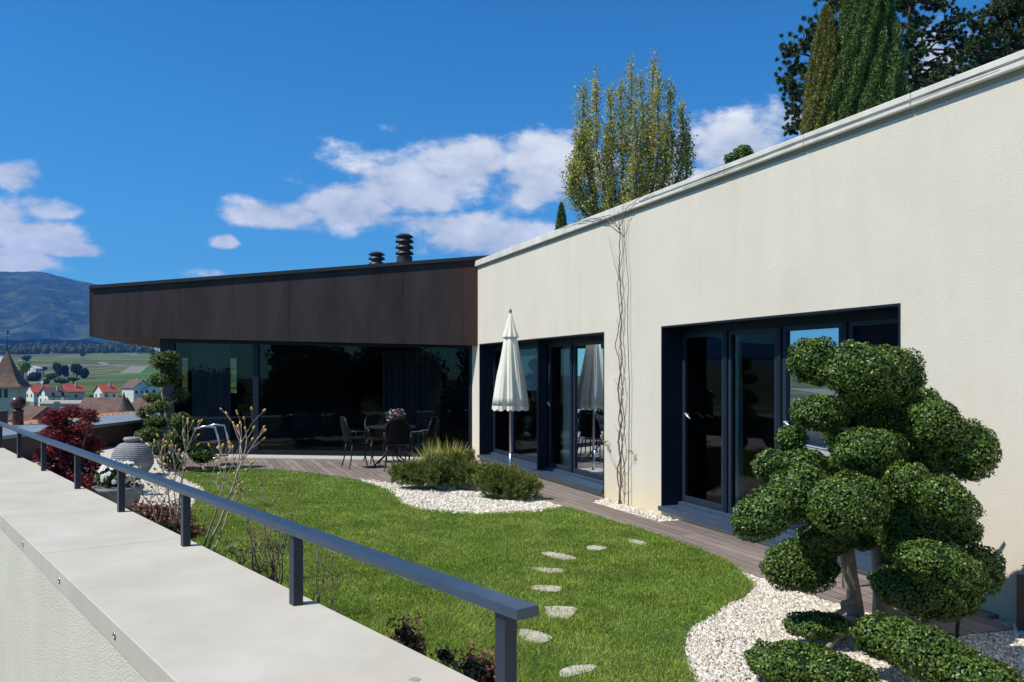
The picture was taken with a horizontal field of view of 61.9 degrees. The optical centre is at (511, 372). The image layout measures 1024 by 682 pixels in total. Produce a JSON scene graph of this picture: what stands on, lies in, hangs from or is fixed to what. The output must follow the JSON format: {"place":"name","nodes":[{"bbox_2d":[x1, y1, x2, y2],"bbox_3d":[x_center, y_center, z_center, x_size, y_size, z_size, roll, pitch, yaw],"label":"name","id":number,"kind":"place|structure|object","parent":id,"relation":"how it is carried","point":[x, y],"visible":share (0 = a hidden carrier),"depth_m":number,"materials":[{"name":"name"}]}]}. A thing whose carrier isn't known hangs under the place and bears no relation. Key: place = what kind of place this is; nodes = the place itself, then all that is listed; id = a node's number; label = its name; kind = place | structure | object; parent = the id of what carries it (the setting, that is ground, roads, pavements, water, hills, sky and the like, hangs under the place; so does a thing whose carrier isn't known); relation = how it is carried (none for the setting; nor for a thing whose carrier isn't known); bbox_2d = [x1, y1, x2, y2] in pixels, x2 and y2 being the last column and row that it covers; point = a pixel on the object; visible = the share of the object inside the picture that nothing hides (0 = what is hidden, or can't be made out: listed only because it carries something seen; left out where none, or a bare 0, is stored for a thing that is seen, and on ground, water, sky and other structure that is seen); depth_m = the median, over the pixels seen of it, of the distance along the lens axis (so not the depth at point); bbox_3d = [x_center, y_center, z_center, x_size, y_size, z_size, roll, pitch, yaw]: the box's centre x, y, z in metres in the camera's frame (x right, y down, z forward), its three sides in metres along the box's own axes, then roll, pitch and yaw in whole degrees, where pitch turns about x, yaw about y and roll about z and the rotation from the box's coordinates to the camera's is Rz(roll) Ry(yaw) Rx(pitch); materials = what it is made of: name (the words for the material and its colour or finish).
{"place":"outdoors","nodes":[
{"label":"outdoors","id":0,"kind":"place"},
{"bbox_2d":[0,271,132,345],"bbox_3d":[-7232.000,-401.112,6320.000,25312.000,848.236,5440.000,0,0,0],"label":"mountain","id":1,"kind":"structure","parent":0,"point":[46,308],"depth_m":5300.80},
{"bbox_2d":[0,351,159,405],"bbox_3d":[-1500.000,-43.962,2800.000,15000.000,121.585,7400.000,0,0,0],"label":"terrain","id":2,"kind":"structure","parent":0,"point":[118,370],"depth_m":1224.77,"materials":[{"name":"green plant"}]},
{"bbox_2d":[0,330,33,422],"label":"church tower","id":3,"kind":"structure","parent":2,"relation":"on","point":[13,382],"depth_m":197.85,"materials":[{"name":"beige paint"}]},
{"bbox_2d":[17,360,30,377],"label":"tree","id":4,"kind":"object","parent":2,"relation":"on","point":[23,367],"visible":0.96,"depth_m":697.37,"materials":[{"name":"green plant"}]},
{"bbox_2d":[21,355,31,360],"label":"tree","id":5,"kind":"object","parent":2,"relation":"on","point":[26,357],"visible":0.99,"depth_m":1396.37,"materials":[{"name":"green plant"}]},
{"bbox_2d":[8,402,47,421],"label":"village house","id":6,"kind":"structure","parent":2,"relation":"on","point":[32,410],"depth_m":148.93,"materials":[{"name":"brown tile"}]},
{"bbox_2d":[26,371,41,380],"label":"tree","id":7,"kind":"object","parent":2,"relation":"on","point":[35,376],"visible":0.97,"depth_m":677.49,"materials":[{"name":"green plant"}]},
{"bbox_2d":[28,365,42,375],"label":"village house","id":8,"kind":"structure","parent":2,"relation":"on","point":[37,368],"depth_m":797.24,"materials":[{"name":"paint"}]},
{"bbox_2d":[26,383,49,401],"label":"village house","id":9,"kind":"structure","parent":2,"relation":"on","point":[32,393],"depth_m":401.82,"materials":[{"name":"paint"}]},
{"bbox_2d":[32,401,59,419],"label":"village house","id":10,"kind":"structure","parent":2,"relation":"on","point":[56,404],"depth_m":135.11,"materials":[{"name":"grey paint"}]},
{"bbox_2d":[43,378,49,383],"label":"tree","id":11,"kind":"object","parent":2,"relation":"on","point":[46,380],"visible":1,"depth_m":558.48,"materials":[{"name":"green plant"}]},
{"bbox_2d":[43,373,57,379],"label":"tree","id":12,"kind":"object","parent":2,"relation":"on","point":[50,376],"visible":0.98,"depth_m":697.63,"materials":[{"name":"green plant"}]},
{"bbox_2d":[37,386,68,405],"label":"village house","id":13,"kind":"structure","parent":2,"relation":"on","point":[57,393],"depth_m":367.84,"materials":[{"name":"paint"}]},
{"bbox_2d":[52,361,63,377],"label":"tree","id":14,"kind":"object","parent":2,"relation":"on","point":[57,367],"visible":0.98,"depth_m":798.02,"materials":[{"name":"green plant"}]},
{"bbox_2d":[39,398,81,416],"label":"village house","id":15,"kind":"structure","parent":2,"relation":"on","point":[63,402],"depth_m":247.88,"materials":[{"name":"grey paint"}]},
{"bbox_2d":[53,378,69,383],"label":"tree","id":16,"kind":"object","parent":2,"relation":"on","point":[60,380],"visible":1,"depth_m":617.67,"materials":[{"name":"green plant"}]},
{"bbox_2d":[63,364,68,376],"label":"tree","id":17,"kind":"object","parent":2,"relation":"on","point":[66,370],"visible":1,"depth_m":803.75,"materials":[{"name":"green plant"}]},
{"bbox_2d":[60,383,85,399],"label":"village house","id":18,"kind":"structure","parent":2,"relation":"on","point":[75,391],"depth_m":402.81,"materials":[{"name":"red paint"}]},
{"bbox_2d":[67,377,79,382],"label":"tree","id":19,"kind":"object","parent":2,"relation":"on","point":[73,379],"visible":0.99,"depth_m":638.33,"materials":[{"name":"green plant"}]},
{"bbox_2d":[70,363,82,376],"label":"tree","id":20,"kind":"object","parent":2,"relation":"on","point":[75,368],"visible":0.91,"depth_m":777.72,"materials":[{"name":"green plant"}]},
{"bbox_2d":[0,340,153,354],"bbox_3d":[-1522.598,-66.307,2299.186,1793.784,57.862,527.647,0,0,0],"label":"forest","id":21,"kind":"object","parent":2,"relation":"on","point":[55,347],"visible":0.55,"depth_m":2094.52,"materials":[{"name":"green plant"}]},
{"bbox_2d":[8,411,152,442],"bbox_3d":[-12.287,3.448,20.500,1.833,4.543,13.000,0,0,0],"label":"tiled roof edge","id":22,"kind":"object","parent":2,"relation":"on","point":[35,421],"visible":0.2,"depth_m":23.98,"materials":[{"name":"tile"}]},
{"bbox_2d":[2,413,159,459],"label":"zinc parapet","id":23,"kind":"structure","parent":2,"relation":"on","point":[112,430],"depth_m":20.08,"materials":[{"name":"grey metal"}]},
{"bbox_2d":[0,411,7,423],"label":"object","id":24,"kind":"object","parent":23,"relation":"on","point":[4,416],"visible":0.64,"depth_m":18.94,"materials":[{"name":"brown ceramic"}]},
{"bbox_2d":[10,396,25,424],"bbox_3d":[-11.348,0.900,19.600,0.336,0.740,0.336,0,0,0],"label":"garden finial","id":25,"kind":"object","parent":23,"relation":"on","point":[18,404],"visible":0.88,"depth_m":19.50,"materials":[{"name":"brown ceramic"}]},
{"bbox_2d":[79,367,89,378],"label":"tree","id":26,"kind":"object","parent":2,"relation":"on","point":[84,372],"visible":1,"depth_m":773.36,"materials":[{"name":"green plant"}]},
{"bbox_2d":[93,383,118,396],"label":"village house","id":27,"kind":"structure","parent":2,"relation":"on","point":[110,389],"depth_m":398.19,"materials":[{"name":"paint"}]},
{"bbox_2d":[79,393,134,413],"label":"village house","id":28,"kind":"structure","parent":2,"relation":"on","point":[103,403],"depth_m":148.87,"materials":[{"name":"beige paint"}]},
{"bbox_2d":[117,392,129,411],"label":"conical turret","id":29,"kind":"object","parent":2,"relation":"on","point":[123,406],"visible":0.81,"depth_m":139.54,"materials":[{"name":"beige paint"}]},
{"bbox_2d":[120,378,149,401],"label":"village house","id":30,"kind":"structure","parent":2,"relation":"on","point":[132,390],"depth_m":396.34,"materials":[{"name":"paint"}]},
{"bbox_2d":[133,393,158,441],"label":"village house","id":31,"kind":"structure","parent":2,"relation":"on","point":[139,402],"depth_m":154.36,"materials":[{"name":"beige paint"}]},
{"bbox_2d":[142,385,159,395],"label":"village house","id":32,"kind":"structure","parent":2,"relation":"on","point":[148,389],"depth_m":385.28,"materials":[{"name":"paint"}]},
{"bbox_2d":[554,202,566,229],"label":"cypress tree","id":33,"kind":"object","parent":2,"relation":"on","point":[561,219],"visible":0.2,"depth_m":54.85,"materials":[{"name":"green plant"}]},
{"bbox_2d":[559,48,698,221],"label":"poplar tree","id":34,"kind":"object","parent":2,"relation":"on","point":[585,162],"visible":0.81,"depth_m":59.60,"materials":[{"name":"green plant"}]},
{"bbox_2d":[723,152,738,163],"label":"round tree","id":35,"kind":"object","parent":2,"relation":"on","point":[730,157],"visible":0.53,"depth_m":49.77,"materials":[{"name":"green plant"}]},
{"bbox_2d":[732,144,753,159],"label":"round tree","id":36,"kind":"object","parent":2,"relation":"on","point":[742,151],"visible":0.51,"depth_m":49.64,"materials":[{"name":"green plant"}]},
{"bbox_2d":[774,0,843,135],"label":"black pine","id":37,"kind":"object","parent":2,"relation":"on","point":[795,51],"visible":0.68,"depth_m":47.89,"materials":[{"name":"brown plant"}]},
{"bbox_2d":[799,3,845,134],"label":"cypress tree","id":38,"kind":"object","parent":2,"relation":"on","point":[823,51],"visible":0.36,"depth_m":40.02,"materials":[{"name":"green plant"}]},
{"bbox_2d":[821,0,911,126],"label":"cypress tree","id":39,"kind":"object","parent":2,"relation":"on","point":[873,63],"visible":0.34,"depth_m":38.90,"materials":[{"name":"green plant"}]},
{"bbox_2d":[895,0,976,92],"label":"black pine","id":40,"kind":"object","parent":2,"relation":"on","point":[919,50],"visible":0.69,"depth_m":45.33,"materials":[{"name":"brown plant"}]},
{"bbox_2d":[918,0,1023,86],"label":"black pine","id":41,"kind":"object","parent":2,"relation":"on","point":[1005,13],"visible":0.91,"depth_m":43.07,"materials":[{"name":"brown plant"}]},
{"bbox_2d":[399,437,477,484],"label":"ornamental grass","id":42,"kind":"object","parent":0,"point":[437,450],"depth_m":13.15,"materials":[{"name":"plant"}]},
{"bbox_2d":[357,478,561,513],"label":"white gravel","id":43,"kind":"structure","parent":0,"point":[466,499],"depth_m":11.47,"materials":[{"name":"white gravel"}]},
{"bbox_2d":[386,448,481,490],"bbox_3d":[-1.139,1.434,12.616,1.516,0.688,0.874,0,0,0],"label":"pine bush","id":44,"kind":"object","parent":43,"relation":"on","point":[450,468],"visible":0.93,"depth_m":12.49,"materials":[{"name":"green plant"}]},
{"bbox_2d":[471,459,544,501],"bbox_3d":[-0.108,1.480,11.692,1.164,0.638,0.676,0,0,34],"label":"pine bush","id":45,"kind":"object","parent":43,"relation":"on","point":[497,480],"visible":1,"depth_m":11.55,"materials":[{"name":"green plant"}]},
{"bbox_2d":[165,467,756,681],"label":"lawn","id":46,"kind":"structure","parent":0,"point":[626,641],"depth_m":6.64,"materials":[{"name":"plant"}]},
{"bbox_2d":[125,497,203,524],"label":"shrub","id":47,"kind":"object","parent":46,"relation":"on","point":[146,511],"visible":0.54,"depth_m":9.10,"materials":[{"name":"red plant"}]},
{"bbox_2d":[158,513,209,541],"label":"shrub","id":48,"kind":"object","parent":46,"relation":"on","point":[174,525],"visible":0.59,"depth_m":7.86,"materials":[{"name":"red plant"}]},
{"bbox_2d":[219,524,268,573],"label":"twiggy shrub","id":49,"kind":"object","parent":46,"relation":"on","point":[238,555],"visible":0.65,"depth_m":6.33,"materials":[{"name":"brown plant"}]},
{"bbox_2d":[233,465,314,584],"bbox_3d":[-1.655,1.183,5.918,0.517,1.078,0.403,0,0,-24],"label":"twiggy shrub","id":50,"kind":"object","parent":46,"relation":"on","point":[273,564],"visible":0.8,"depth_m":5.87,"materials":[{"name":"brown plant"}]},
{"bbox_2d":[304,546,344,611],"bbox_3d":[-1.149,1.389,5.298,0.243,0.666,0.380,0,0,-38],"label":"twiggy shrub","id":51,"kind":"object","parent":46,"relation":"on","point":[323,580],"visible":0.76,"depth_m":5.29,"materials":[{"name":"brown plant"}]},
{"bbox_2d":[381,611,427,655],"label":"shrub","id":52,"kind":"object","parent":46,"relation":"on","point":[405,635],"visible":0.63,"depth_m":4.13,"materials":[{"name":"brown plant"}]},
{"bbox_2d":[430,643,457,667],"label":"shrub","id":53,"kind":"object","parent":46,"relation":"on","point":[443,655],"visible":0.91,"depth_m":3.97,"materials":[{"name":"green plant"}]},
{"bbox_2d":[448,640,494,681],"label":"shrub","id":54,"kind":"object","parent":46,"relation":"on","point":[480,668],"visible":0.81,"depth_m":3.82,"materials":[{"name":"green plant"}]},
{"bbox_2d":[519,629,551,643],"bbox_3d":[0.129,1.734,5.575,0.299,0.031,0.203,0,0,38],"label":"stepping stone","id":55,"kind":"object","parent":46,"relation":"on","point":[543,638],"visible":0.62,"depth_m":5.56,"materials":[{"name":"beige stone"}]},
{"bbox_2d":[530,585,561,591],"bbox_3d":[0.271,1.734,6.807,0.247,0.031,0.207,0,0,0],"label":"stepping stone","id":56,"kind":"object","parent":46,"relation":"on","point":[549,587],"visible":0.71,"depth_m":6.79,"materials":[{"name":"beige stone"}]},
{"bbox_2d":[530,567,564,572],"bbox_3d":[0.305,1.734,7.431,0.301,0.031,0.218,0,0,0],"label":"stepping stone","id":57,"kind":"object","parent":46,"relation":"on","point":[544,569],"visible":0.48,"depth_m":7.45,"materials":[{"name":"beige stone"}]},
{"bbox_2d":[540,551,575,559],"bbox_3d":[0.431,1.734,8.016,0.208,0.031,0.415,0,0,-34],"label":"stepping stone","id":58,"kind":"object","parent":46,"relation":"on","point":[551,554],"visible":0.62,"depth_m":8.02,"materials":[{"name":"beige stone"}]},
{"bbox_2d":[545,606,577,618],"bbox_3d":[0.362,1.734,6.125,0.243,0.031,0.330,0,0,0],"label":"stepping stone","id":59,"kind":"object","parent":46,"relation":"on","point":[562,608],"visible":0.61,"depth_m":6.14,"materials":[{"name":"beige stone"}]},
{"bbox_2d":[559,664,596,677],"bbox_3d":[0.373,1.734,4.939,0.274,0.031,0.136,0,0,-32],"label":"stepping stone","id":60,"kind":"object","parent":46,"relation":"on","point":[569,671],"visible":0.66,"depth_m":4.94,"materials":[{"name":"beige stone"}]},
{"bbox_2d":[587,545,605,550],"bbox_3d":[0.820,1.734,8.379,0.215,0.031,0.217,0,0,-33],"label":"stepping stone","id":61,"kind":"object","parent":46,"relation":"on","point":[596,547],"visible":0.61,"depth_m":8.39,"materials":[{"name":"beige stone"}]},
{"bbox_2d":[628,539,643,544],"bbox_3d":[1.271,1.734,8.652,0.159,0.031,0.298,0,0,0],"label":"stepping stone","id":62,"kind":"object","parent":46,"relation":"on","point":[635,541],"visible":0.46,"depth_m":8.68,"materials":[{"name":"beige stone"}]},
{"bbox_2d":[0,0,1018,284],"label":"sky","id":63,"kind":"structure","parent":0,"point":[141,140],"materials":[{"name":"blue"}]},
{"bbox_2d":[29,441,1015,679],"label":"gravel ground","id":64,"kind":"structure","parent":0,"point":[107,453],"depth_m":16.42,"materials":[{"name":"grey gravel"}]},
{"bbox_2d":[33,403,106,490],"bbox_3d":[-6.120,1.185,11.908,1.115,1.524,1.250,0,0,-36],"label":"red maple","id":65,"kind":"object","parent":64,"relation":"on","point":[63,465],"visible":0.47,"depth_m":11.78,"materials":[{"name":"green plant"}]},
{"bbox_2d":[91,459,143,508],"bbox_3d":[-4.882,1.411,10.600,0.631,0.678,0.600,0,0,0],"label":"potted plant","id":66,"kind":"object","parent":64,"relation":"on","point":[107,488],"visible":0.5,"depth_m":10.45,"materials":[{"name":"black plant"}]},
{"bbox_2d":[135,471,203,508],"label":"white gravel","id":67,"kind":"structure","parent":64,"relation":"on","point":[148,492],"depth_m":12.34,"materials":[{"name":"white gravel"}]},
{"bbox_2d":[110,437,153,471],"bbox_3d":[-6.319,1.405,14.200,0.682,0.670,0.682,0,0,0],"label":"stone urn","id":68,"kind":"object","parent":67,"relation":"on","point":[136,451],"visible":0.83,"depth_m":14.00,"materials":[{"name":"grey stone"}]},
{"bbox_2d":[133,350,216,470],"bbox_3d":[-5.910,0.683,14.943,1.610,2.163,0.948,0,0,0],"label":"cloud pruned tree","id":69,"kind":"object","parent":64,"relation":"on","point":[167,362],"visible":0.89,"depth_m":14.85,"materials":[{"name":"green plant"}]},
{"bbox_2d":[0,447,476,681],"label":"parapet wall","id":70,"kind":"structure","parent":64,"relation":"on","point":[94,587],"depth_m":4.72,"materials":[{"name":"paint"}]},
{"bbox_2d":[0,421,538,681],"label":"handrail","id":71,"kind":"object","parent":70,"relation":"on","point":[509,610],"visible":1,"depth_m":4.16,"materials":[{"name":"metal"}]},
{"bbox_2d":[153,454,422,459],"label":"stone threshold paving","id":72,"kind":"structure","parent":64,"relation":"on","point":[311,457],"depth_m":17.22,"materials":[{"name":"beige stone"}]},
{"bbox_2d":[89,255,521,456],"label":"glass pavilion","id":73,"kind":"structure","parent":64,"relation":"on","point":[306,359],"depth_m":17.57,"materials":[{"name":"metal"}]},
{"bbox_2d":[368,252,384,263],"bbox_3d":[-3.487,-2.491,22.000,0.430,1.222,0.430,0,0,0],"label":"chimney","id":74,"kind":"object","parent":73,"relation":"on","point":[376,257],"visible":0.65,"depth_m":21.87,"materials":[{"name":"black metal"}]},
{"bbox_2d":[395,234,413,261],"bbox_3d":[-2.520,-2.560,20.000,0.430,1.360,0.430,0,0,0],"label":"chimney","id":75,"kind":"object","parent":73,"relation":"on","point":[404,247],"visible":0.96,"depth_m":19.87,"materials":[{"name":"black metal"}]},
{"bbox_2d":[594,498,679,521],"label":"white gravel","id":76,"kind":"structure","parent":64,"relation":"on","point":[625,507],"depth_m":10.67,"materials":[{"name":"white gravel"}]},
{"bbox_2d":[472,49,1023,620],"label":"stucco house","id":77,"kind":"structure","parent":64,"relation":"on","point":[898,225],"depth_m":8.63,"materials":[{"name":"paint"}]},
{"bbox_2d":[499,356,536,390],"bbox_3d":[0.194,0.010,15.647,0.022,0.620,2.448,0,0,-21],"label":"roller blind","id":78,"kind":"object","parent":77,"relation":"attached to","point":[529,365],"visible":0.18,"depth_m":15.27,"materials":[{"name":"blue fabric"}]},
{"bbox_2d":[477,332,603,493],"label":"window","id":79,"kind":"structure","parent":77,"relation":"in","point":[585,470],"depth_m":13.45,"materials":[{"name":"black metal"}]},
{"bbox_2d":[563,346,569,465],"bbox_3d":[0.969,0.580,14.005,0.087,2.120,0.482,0,0,-22],"label":"curtain","id":80,"kind":"object","parent":77,"relation":"hanging from","point":[566,416],"visible":0.44,"depth_m":14.09,"materials":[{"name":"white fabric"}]},
{"bbox_2d":[721,335,742,506],"bbox_3d":[2.562,0.580,9.959,0.090,2.120,0.400,0,0,-21],"label":"curtain","id":81,"kind":"object","parent":77,"relation":"hanging from","point":[738,428],"visible":0.33,"depth_m":9.78,"materials":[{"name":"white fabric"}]},
{"bbox_2d":[658,303,900,572],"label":"window","id":82,"kind":"structure","parent":77,"relation":"in","point":[877,324],"depth_m":9.52,"materials":[{"name":"black metal"}]},
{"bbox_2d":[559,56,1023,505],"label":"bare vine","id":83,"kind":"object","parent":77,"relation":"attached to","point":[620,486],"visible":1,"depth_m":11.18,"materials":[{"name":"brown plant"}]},
{"bbox_2d":[684,571,1023,681],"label":"white gravel","id":84,"kind":"structure","parent":64,"relation":"on","point":[709,640],"depth_m":5.55,"materials":[{"name":"white gravel"}]},
{"bbox_2d":[727,336,1023,681],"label":"cloud pruned tree","id":85,"kind":"object","parent":84,"relation":"on","point":[880,484],"visible":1,"depth_m":5.11,"materials":[{"name":"green plant"}]},
{"bbox_2d":[1016,573,1023,630],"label":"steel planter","id":86,"kind":"object","parent":64,"relation":"on","point":[1019,601],"visible":1,"depth_m":5.75,"materials":[{"name":"metal"}]},
{"bbox_2d":[155,457,1013,635],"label":"terrace deck","id":87,"kind":"structure","parent":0,"point":[741,554],"depth_m":9.60,"materials":[{"name":"wood"}]},
{"bbox_2d":[191,418,230,459],"bbox_3d":[-5.598,1.227,15.850,0.597,0.738,0.540,0,0,0],"label":"lounge chair","id":88,"kind":"object","parent":87,"relation":"on","point":[201,432],"visible":0.71,"depth_m":15.75,"materials":[{"name":"silver metal"}]},
{"bbox_2d":[340,416,375,468],"bbox_3d":[-2.812,1.248,15.433,0.588,0.938,0.512,0,0,-28],"label":"garden chair","id":89,"kind":"object","parent":87,"relation":"on","point":[346,430],"visible":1,"depth_m":15.29,"materials":[{"name":"black metal"}]},
{"bbox_2d":[363,413,394,463],"bbox_3d":[-2.565,1.248,16.383,0.512,0.938,0.588,0,0,-25],"label":"garden chair","id":90,"kind":"object","parent":87,"relation":"on","point":[374,419],"visible":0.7,"depth_m":16.57,"materials":[{"name":"black metal"}]},
{"bbox_2d":[366,425,415,467],"bbox_3d":[-2.220,1.355,15.650,0.910,0.750,0.910,0,0,0],"label":"garden table","id":91,"kind":"object","parent":87,"relation":"on","point":[376,427],"visible":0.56,"depth_m":15.52,"materials":[{"name":"black metal"}]},
{"bbox_2d":[385,408,406,420],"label":"potted plant","id":92,"kind":"object","parent":91,"relation":"on","point":[397,413],"visible":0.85,"depth_m":15.53,"materials":[{"name":"pink plant"}]},
{"bbox_2d":[383,418,411,471],"bbox_3d":[-2.015,1.248,15.044,0.512,0.938,0.588,0,0,-8],"label":"garden chair","id":93,"kind":"object","parent":87,"relation":"on","point":[397,433],"visible":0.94,"depth_m":14.82,"materials":[{"name":"black metal"}]},
{"bbox_2d":[404,416,438,460],"bbox_3d":[-1.626,1.248,15.410,0.588,0.938,0.512,0,0,17],"label":"garden chair","id":94,"kind":"object","parent":87,"relation":"on","point":[432,428],"visible":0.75,"depth_m":15.27,"materials":[{"name":"black metal"}]},
{"bbox_2d":[492,309,528,465],"bbox_3d":[-0.027,0.337,13.956,0.566,2.763,0.560,0,0,-25],"label":"parasol","id":95,"kind":"object","parent":87,"relation":"on","point":[510,395],"visible":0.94,"depth_m":13.82,"materials":[{"name":"white fabric"}]},
{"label":"planting bed ground","id":96,"kind":"structure","parent":0,"visible":0},
{"bbox_2d":[125,462,187,523],"bbox_3d":[-3.751,1.283,8.920,0.709,0.729,0.246,0,0,0],"label":"budding shrub","id":97,"kind":"object","parent":96,"relation":"on","point":[151,487],"visible":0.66,"depth_m":8.90,"materials":[{"name":"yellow plant"}]},
{"bbox_2d":[140,416,202,520],"bbox_3d":[-3.189,0.974,7.995,0.595,1.142,0.245,0,0,0],"label":"budding shrub","id":98,"kind":"object","parent":96,"relation":"on","point":[170,446],"visible":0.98,"depth_m":8.00,"materials":[{"name":"yellow plant"}]},
{"bbox_2d":[202,406,266,551],"bbox_3d":[-2.242,0.895,6.995,0.517,1.229,0.612,0,0,0],"label":"budding shrub","id":99,"kind":"object","parent":96,"relation":"on","point":[237,484],"visible":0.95,"depth_m":6.92,"materials":[{"name":"brown plant"}]}
]}

